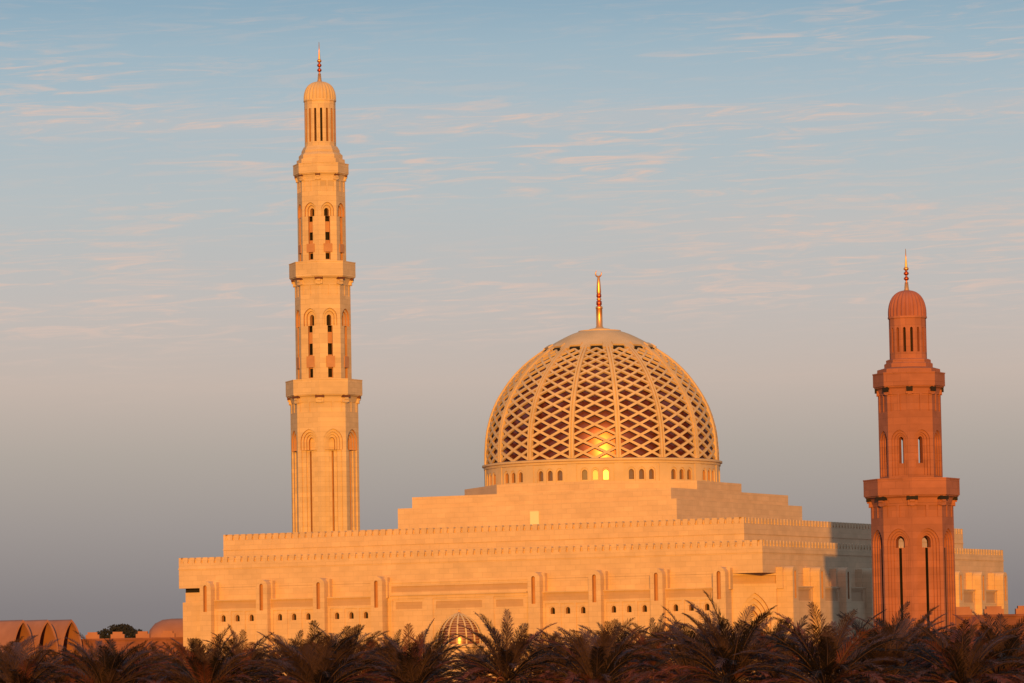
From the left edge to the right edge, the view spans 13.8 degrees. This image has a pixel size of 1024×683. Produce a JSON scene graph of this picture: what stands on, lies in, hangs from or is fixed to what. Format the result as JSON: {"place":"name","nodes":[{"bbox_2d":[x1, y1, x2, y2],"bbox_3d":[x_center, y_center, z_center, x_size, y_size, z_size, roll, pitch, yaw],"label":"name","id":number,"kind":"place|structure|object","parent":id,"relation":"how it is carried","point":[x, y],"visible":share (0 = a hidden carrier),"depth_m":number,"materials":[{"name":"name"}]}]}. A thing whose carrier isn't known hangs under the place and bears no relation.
{"place":"outdoors","nodes":[
{"label":"outdoors","id":0,"kind":"place"},
{"bbox_2d":[0,0,1023,638],"label":"sky","id":1,"kind":"structure","parent":0,"point":[748,184],"materials":[{"name":"blue"}]},
{"bbox_2d":[956,606,1023,622],"bbox_3d":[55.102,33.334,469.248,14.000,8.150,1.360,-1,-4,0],"label":"boundary wall","id":2,"kind":"structure","parent":0,"point":[966,612],"depth_m":468.97,"materials":[{"name":"stone"}]},
{"bbox_2d":[956,622,1023,671],"bbox_3d":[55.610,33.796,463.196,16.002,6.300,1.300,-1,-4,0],"label":"boundary wall","id":3,"kind":"structure","parent":0,"point":[979,624],"depth_m":462.83,"materials":[{"name":"stone"}]},
{"label":"ground","id":4,"kind":"structure","parent":0,"visible":0},
{"bbox_2d":[0,635,53,682],"bbox_3d":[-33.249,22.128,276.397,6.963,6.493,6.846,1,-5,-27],"label":"date palm","id":5,"kind":"object","parent":4,"relation":"on","point":[12,644],"visible":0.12,"depth_m":275.82,"materials":[{"name":"green plant"}]},
{"bbox_2d":[4,645,64,682],"bbox_3d":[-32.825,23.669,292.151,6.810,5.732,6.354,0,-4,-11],"label":"date palm","id":6,"kind":"object","parent":4,"relation":"on","point":[46,658],"visible":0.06,"depth_m":291.49,"materials":[{"name":"green plant"}]},
{"bbox_2d":[0,619,81,663],"bbox_3d":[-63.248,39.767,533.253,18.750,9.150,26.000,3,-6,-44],"label":"vaulted arcade","id":7,"kind":"object","parent":4,"relation":"on","point":[46,631],"visible":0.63,"depth_m":522.33,"materials":[{"name":"stone"}]},
{"bbox_2d":[0,635,83,682],"bbox_3d":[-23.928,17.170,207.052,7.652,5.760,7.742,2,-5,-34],"label":"date palm","id":8,"kind":"object","parent":4,"relation":"on","point":[25,671],"visible":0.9,"depth_m":206.12,"materials":[{"name":"green plant"}]},
{"bbox_2d":[26,644,105,682],"bbox_3d":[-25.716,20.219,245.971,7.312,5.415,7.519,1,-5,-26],"label":"date palm","id":9,"kind":"object","parent":4,"relation":"on","point":[64,679],"visible":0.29,"depth_m":245.24,"materials":[{"name":"green plant"}]},
{"bbox_2d":[76,640,115,662],"bbox_3d":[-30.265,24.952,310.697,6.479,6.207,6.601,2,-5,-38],"label":"date palm","id":10,"kind":"object","parent":4,"relation":"on","point":[93,650],"depth_m":311.67,"materials":[{"name":"green plant"}]},
{"bbox_2d":[40,630,170,682],"bbox_3d":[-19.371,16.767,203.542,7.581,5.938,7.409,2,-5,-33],"label":"date palm","id":11,"kind":"object","parent":4,"relation":"on","point":[97,670],"visible":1,"depth_m":203.02,"materials":[{"name":"green plant"}]},
{"bbox_2d":[97,623,141,638],"bbox_3d":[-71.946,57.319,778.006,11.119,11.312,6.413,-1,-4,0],"label":"broadleaf tree","id":12,"kind":"object","parent":4,"relation":"on","point":[127,630],"visible":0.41,"depth_m":776.98,"materials":[{"name":"green plant"}]},
{"bbox_2d":[79,638,179,682],"bbox_3d":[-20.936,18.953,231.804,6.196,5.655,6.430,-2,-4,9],"label":"date palm","id":13,"kind":"object","parent":4,"relation":"on","point":[137,661],"visible":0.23,"depth_m":231.37,"materials":[{"name":"green plant"}]},
{"bbox_2d":[81,631,182,679],"bbox_3d":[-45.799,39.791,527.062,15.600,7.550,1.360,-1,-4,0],"label":"garden wall","id":14,"kind":"structure","parent":4,"relation":"on","point":[120,639],"depth_m":526.74,"materials":[{"name":"stone"}]},
{"bbox_2d":[134,642,179,682],"bbox_3d":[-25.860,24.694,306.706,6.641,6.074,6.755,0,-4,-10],"label":"date palm","id":15,"kind":"object","parent":4,"relation":"on","point":[152,648],"visible":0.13,"depth_m":306.24,"materials":[{"name":"green plant"}]},
{"bbox_2d":[149,618,182,637],"bbox_3d":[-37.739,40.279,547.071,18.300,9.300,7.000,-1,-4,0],"label":"dome","id":16,"kind":"structure","parent":4,"relation":"on","point":[157,629],"depth_m":544.55,"materials":[{"name":"stone"}]},
{"bbox_2d":[139,642,224,682],"bbox_3d":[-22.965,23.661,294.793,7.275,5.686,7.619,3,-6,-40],"label":"date palm","id":17,"kind":"object","parent":4,"relation":"on","point":[174,660],"visible":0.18,"depth_m":294.06,"materials":[{"name":"green plant"}]},
{"bbox_2d":[137,625,278,682],"bbox_3d":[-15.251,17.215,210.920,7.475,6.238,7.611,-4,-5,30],"label":"date palm","id":18,"kind":"object","parent":4,"relation":"on","point":[208,671],"visible":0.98,"depth_m":210.02,"materials":[{"name":"green plant"}]},
{"bbox_2d":[200,624,293,682],"bbox_3d":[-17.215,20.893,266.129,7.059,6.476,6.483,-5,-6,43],"label":"date palm","id":19,"kind":"object","parent":4,"relation":"on","point":[235,651],"visible":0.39,"depth_m":265.52,"materials":[{"name":"green plant"}]},
{"bbox_2d":[246,645,282,682],"bbox_3d":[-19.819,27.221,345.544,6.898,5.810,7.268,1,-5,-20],"label":"date palm","id":20,"kind":"object","parent":4,"relation":"on","point":[268,664],"visible":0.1,"depth_m":344.96,"materials":[{"name":"green plant"}]},
{"bbox_2d":[248,629,332,682],"bbox_3d":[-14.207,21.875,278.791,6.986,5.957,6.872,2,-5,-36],"label":"date palm","id":21,"kind":"object","parent":4,"relation":"on","point":[279,654],"visible":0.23,"depth_m":278.58,"materials":[{"name":"green plant"}]},
{"bbox_2d":[241,620,395,682],"bbox_3d":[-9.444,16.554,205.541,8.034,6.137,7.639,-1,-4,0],"label":"date palm","id":22,"kind":"object","parent":4,"relation":"on","point":[320,667],"visible":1,"depth_m":204.90,"materials":[{"name":"green plant"}]},
{"bbox_2d":[285,48,362,532],"bbox_3d":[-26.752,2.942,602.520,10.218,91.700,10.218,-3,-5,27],"label":"minaret","id":23,"kind":"object","parent":4,"relation":"on","point":[323,392],"visible":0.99,"depth_m":599.94,"materials":[{"name":"stone"}]},
{"bbox_2d":[282,623,402,682],"bbox_3d":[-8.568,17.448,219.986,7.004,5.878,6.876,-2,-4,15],"label":"date palm","id":24,"kind":"object","parent":4,"relation":"on","point":[349,634],"visible":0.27,"depth_m":219.39,"materials":[{"name":"green plant"}]},
{"bbox_2d":[347,639,401,678],"bbox_3d":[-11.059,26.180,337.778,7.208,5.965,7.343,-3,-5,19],"label":"date palm","id":25,"kind":"object","parent":4,"relation":"on","point":[371,652],"visible":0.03,"depth_m":337.13,"materials":[{"name":"green plant"}]},
{"bbox_2d":[353,629,438,682],"bbox_3d":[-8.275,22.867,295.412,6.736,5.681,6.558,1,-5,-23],"label":"date palm","id":26,"kind":"object","parent":4,"relation":"on","point":[382,644],"visible":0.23,"depth_m":294.80,"materials":[{"name":"green plant"}]},
{"bbox_2d":[350,618,479,682],"bbox_3d":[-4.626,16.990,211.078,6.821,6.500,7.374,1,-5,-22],"label":"date palm","id":27,"kind":"object","parent":4,"relation":"on","point":[413,665],"visible":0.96,"depth_m":210.48,"materials":[{"name":"green plant"}]},
{"bbox_2d":[409,631,471,682],"bbox_3d":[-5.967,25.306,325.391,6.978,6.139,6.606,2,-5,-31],"label":"date palm","id":28,"kind":"object","parent":4,"relation":"on","point":[444,657],"visible":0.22,"depth_m":324.86,"materials":[{"name":"green plant"}]},
{"bbox_2d":[434,609,485,680],"bbox_3d":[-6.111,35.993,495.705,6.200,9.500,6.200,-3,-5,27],"label":"garden pavilion","id":29,"kind":"structure","parent":4,"relation":"on","point":[453,621],"depth_m":493.82,"materials":[{"name":"stone"}]},
{"bbox_2d":[444,644,508,682],"bbox_3d":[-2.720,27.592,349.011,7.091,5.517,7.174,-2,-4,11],"label":"date palm","id":30,"kind":"object","parent":4,"relation":"on","point":[469,650],"visible":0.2,"depth_m":348.33,"materials":[{"name":"green plant"}]},
{"bbox_2d":[437,609,570,682],"bbox_3d":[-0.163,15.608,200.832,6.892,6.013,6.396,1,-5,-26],"label":"date palm","id":31,"kind":"object","parent":4,"relation":"on","point":[506,657],"visible":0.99,"depth_m":200.13,"materials":[{"name":"green plant"}]},
{"bbox_2d":[513,631,566,682],"bbox_3d":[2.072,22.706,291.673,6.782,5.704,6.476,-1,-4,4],"label":"date palm","id":32,"kind":"object","parent":4,"relation":"on","point":[533,648],"visible":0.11,"depth_m":291.05,"materials":[{"name":"green plant"}]},
{"bbox_2d":[521,628,623,682],"bbox_3d":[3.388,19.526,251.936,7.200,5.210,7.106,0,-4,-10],"label":"date palm","id":33,"kind":"object","parent":4,"relation":"on","point":[548,672],"visible":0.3,"depth_m":251.44,"materials":[{"name":"green plant"}]},
{"bbox_2d":[178,271,1007,682],"bbox_3d":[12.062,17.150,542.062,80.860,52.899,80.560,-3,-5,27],"label":"prayer hall","id":34,"kind":"structure","parent":4,"relation":"on","point":[602,495],"depth_m":517.84,"materials":[{"name":"stone"}]},
{"bbox_2d":[530,511,538,524],"bbox_3d":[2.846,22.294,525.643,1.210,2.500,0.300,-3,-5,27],"label":"roof door","id":35,"kind":"structure","parent":34,"relation":"in","point":[534,515],"depth_m":525.51,"materials":[{"name":"beige paint"}]},
{"bbox_2d":[530,617,665,682],"bbox_3d":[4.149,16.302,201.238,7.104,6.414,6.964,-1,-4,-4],"label":"date palm","id":36,"kind":"object","parent":4,"relation":"on","point":[592,667],"visible":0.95,"depth_m":200.80,"materials":[{"name":"green plant"}]},
{"bbox_2d":[576,621,643,682],"bbox_3d":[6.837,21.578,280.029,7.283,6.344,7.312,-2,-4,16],"label":"date palm","id":37,"kind":"object","parent":4,"relation":"on","point":[622,636],"visible":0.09,"depth_m":279.47,"materials":[{"name":"green plant"}]},
{"bbox_2d":[621,627,659,677],"bbox_3d":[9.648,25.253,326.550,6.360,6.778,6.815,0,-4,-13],"label":"date palm","id":38,"kind":"object","parent":4,"relation":"on","point":[634,654],"visible":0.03,"depth_m":326.31,"materials":[{"name":"green plant"}]},
{"bbox_2d":[612,612,684,682],"bbox_3d":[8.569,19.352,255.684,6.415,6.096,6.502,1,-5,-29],"label":"date palm","id":39,"kind":"object","parent":4,"relation":"on","point":[660,628],"visible":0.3,"depth_m":255.11,"materials":[{"name":"green plant"}]},
{"bbox_2d":[649,620,721,682],"bbox_3d":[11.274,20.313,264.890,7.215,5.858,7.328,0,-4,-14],"label":"date palm","id":40,"kind":"object","parent":4,"relation":"on","point":[693,644],"depth_m":263.48,"materials":[{"name":"green plant"}]},
{"bbox_2d":[620,606,757,682],"bbox_3d":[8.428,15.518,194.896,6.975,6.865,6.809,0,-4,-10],"label":"date palm","id":41,"kind":"object","parent":4,"relation":"on","point":[662,676],"visible":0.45,"depth_m":194.58,"materials":[{"name":"green plant"}]},
{"bbox_2d":[644,590,804,682],"bbox_3d":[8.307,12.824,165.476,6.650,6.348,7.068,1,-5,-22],"label":"date palm","id":42,"kind":"object","parent":4,"relation":"on","point":[726,662],"visible":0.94,"depth_m":165.02,"materials":[{"name":"green plant"}]},
{"bbox_2d":[738,618,810,682],"bbox_3d":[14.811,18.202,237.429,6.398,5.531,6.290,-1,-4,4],"label":"date palm","id":43,"kind":"object","parent":4,"relation":"on","point":[777,628],"visible":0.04,"depth_m":236.92,"materials":[{"name":"green plant"}]},
{"bbox_2d":[706,615,859,682],"bbox_3d":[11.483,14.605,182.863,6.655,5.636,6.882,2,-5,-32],"label":"date palm","id":44,"kind":"object","parent":4,"relation":"on","point":[775,675],"visible":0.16,"depth_m":182.22,"materials":[{"name":"green plant"}]},
{"bbox_2d":[722,602,918,682],"bbox_3d":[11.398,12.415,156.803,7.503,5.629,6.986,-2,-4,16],"label":"date palm","id":45,"kind":"object","parent":4,"relation":"on","point":[821,660],"visible":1,"depth_m":156.34,"materials":[{"name":"green plant"}]},
{"bbox_2d":[829,623,874,682],"bbox_3d":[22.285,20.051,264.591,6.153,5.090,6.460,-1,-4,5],"label":"date palm","id":46,"kind":"object","parent":4,"relation":"on","point":[854,645],"visible":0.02,"depth_m":264.27,"materials":[{"name":"green plant"}]},
{"bbox_2d":[812,601,953,682],"bbox_3d":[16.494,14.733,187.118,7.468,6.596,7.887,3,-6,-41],"label":"date palm","id":47,"kind":"object","parent":4,"relation":"on","point":[885,653],"visible":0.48,"depth_m":186.62,"materials":[{"name":"green plant"}]},
{"bbox_2d":[849,606,955,682],"bbox_3d":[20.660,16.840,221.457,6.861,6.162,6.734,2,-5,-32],"label":"date palm","id":48,"kind":"object","parent":4,"relation":"on","point":[922,620],"visible":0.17,"depth_m":221.02,"materials":[{"name":"green plant"}]},
{"bbox_2d":[863,249,959,637],"bbox_3d":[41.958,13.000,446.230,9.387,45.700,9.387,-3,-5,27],"label":"minaret","id":49,"kind":"object","parent":4,"relation":"on","point":[911,500],"visible":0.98,"depth_m":443.70,"materials":[{"name":"red stone"}]},
{"bbox_2d":[916,622,982,673],"bbox_3d":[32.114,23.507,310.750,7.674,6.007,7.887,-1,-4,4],"label":"date palm","id":50,"kind":"object","parent":4,"relation":"on","point":[951,627],"visible":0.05,"depth_m":310.25,"materials":[{"name":"green plant"}]},
{"bbox_2d":[881,615,1023,682],"bbox_3d":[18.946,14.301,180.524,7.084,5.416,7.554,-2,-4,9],"label":"date palm","id":51,"kind":"object","parent":4,"relation":"on","point":[962,666],"visible":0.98,"depth_m":179.70,"materials":[{"name":"green plant"}]},
{"bbox_2d":[931,623,997,678],"bbox_3d":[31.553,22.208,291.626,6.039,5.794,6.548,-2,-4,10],"label":"date palm","id":52,"kind":"object","parent":4,"relation":"on","point":[969,645],"visible":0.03,"depth_m":290.77,"materials":[{"name":"green plant"}]},
{"bbox_2d":[923,611,1023,682],"bbox_3d":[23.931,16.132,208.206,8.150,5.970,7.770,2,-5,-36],"label":"date palm","id":53,"kind":"object","parent":4,"relation":"on","point":[1010,643],"visible":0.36,"depth_m":207.28,"materials":[{"name":"green plant"}]},
{"bbox_2d":[984,625,1023,681],"bbox_3d":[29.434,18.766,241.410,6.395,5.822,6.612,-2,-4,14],"label":"date palm","id":54,"kind":"object","parent":4,"relation":"on","point":[1022,641],"visible":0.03,"depth_m":240.90,"materials":[{"name":"green plant"}]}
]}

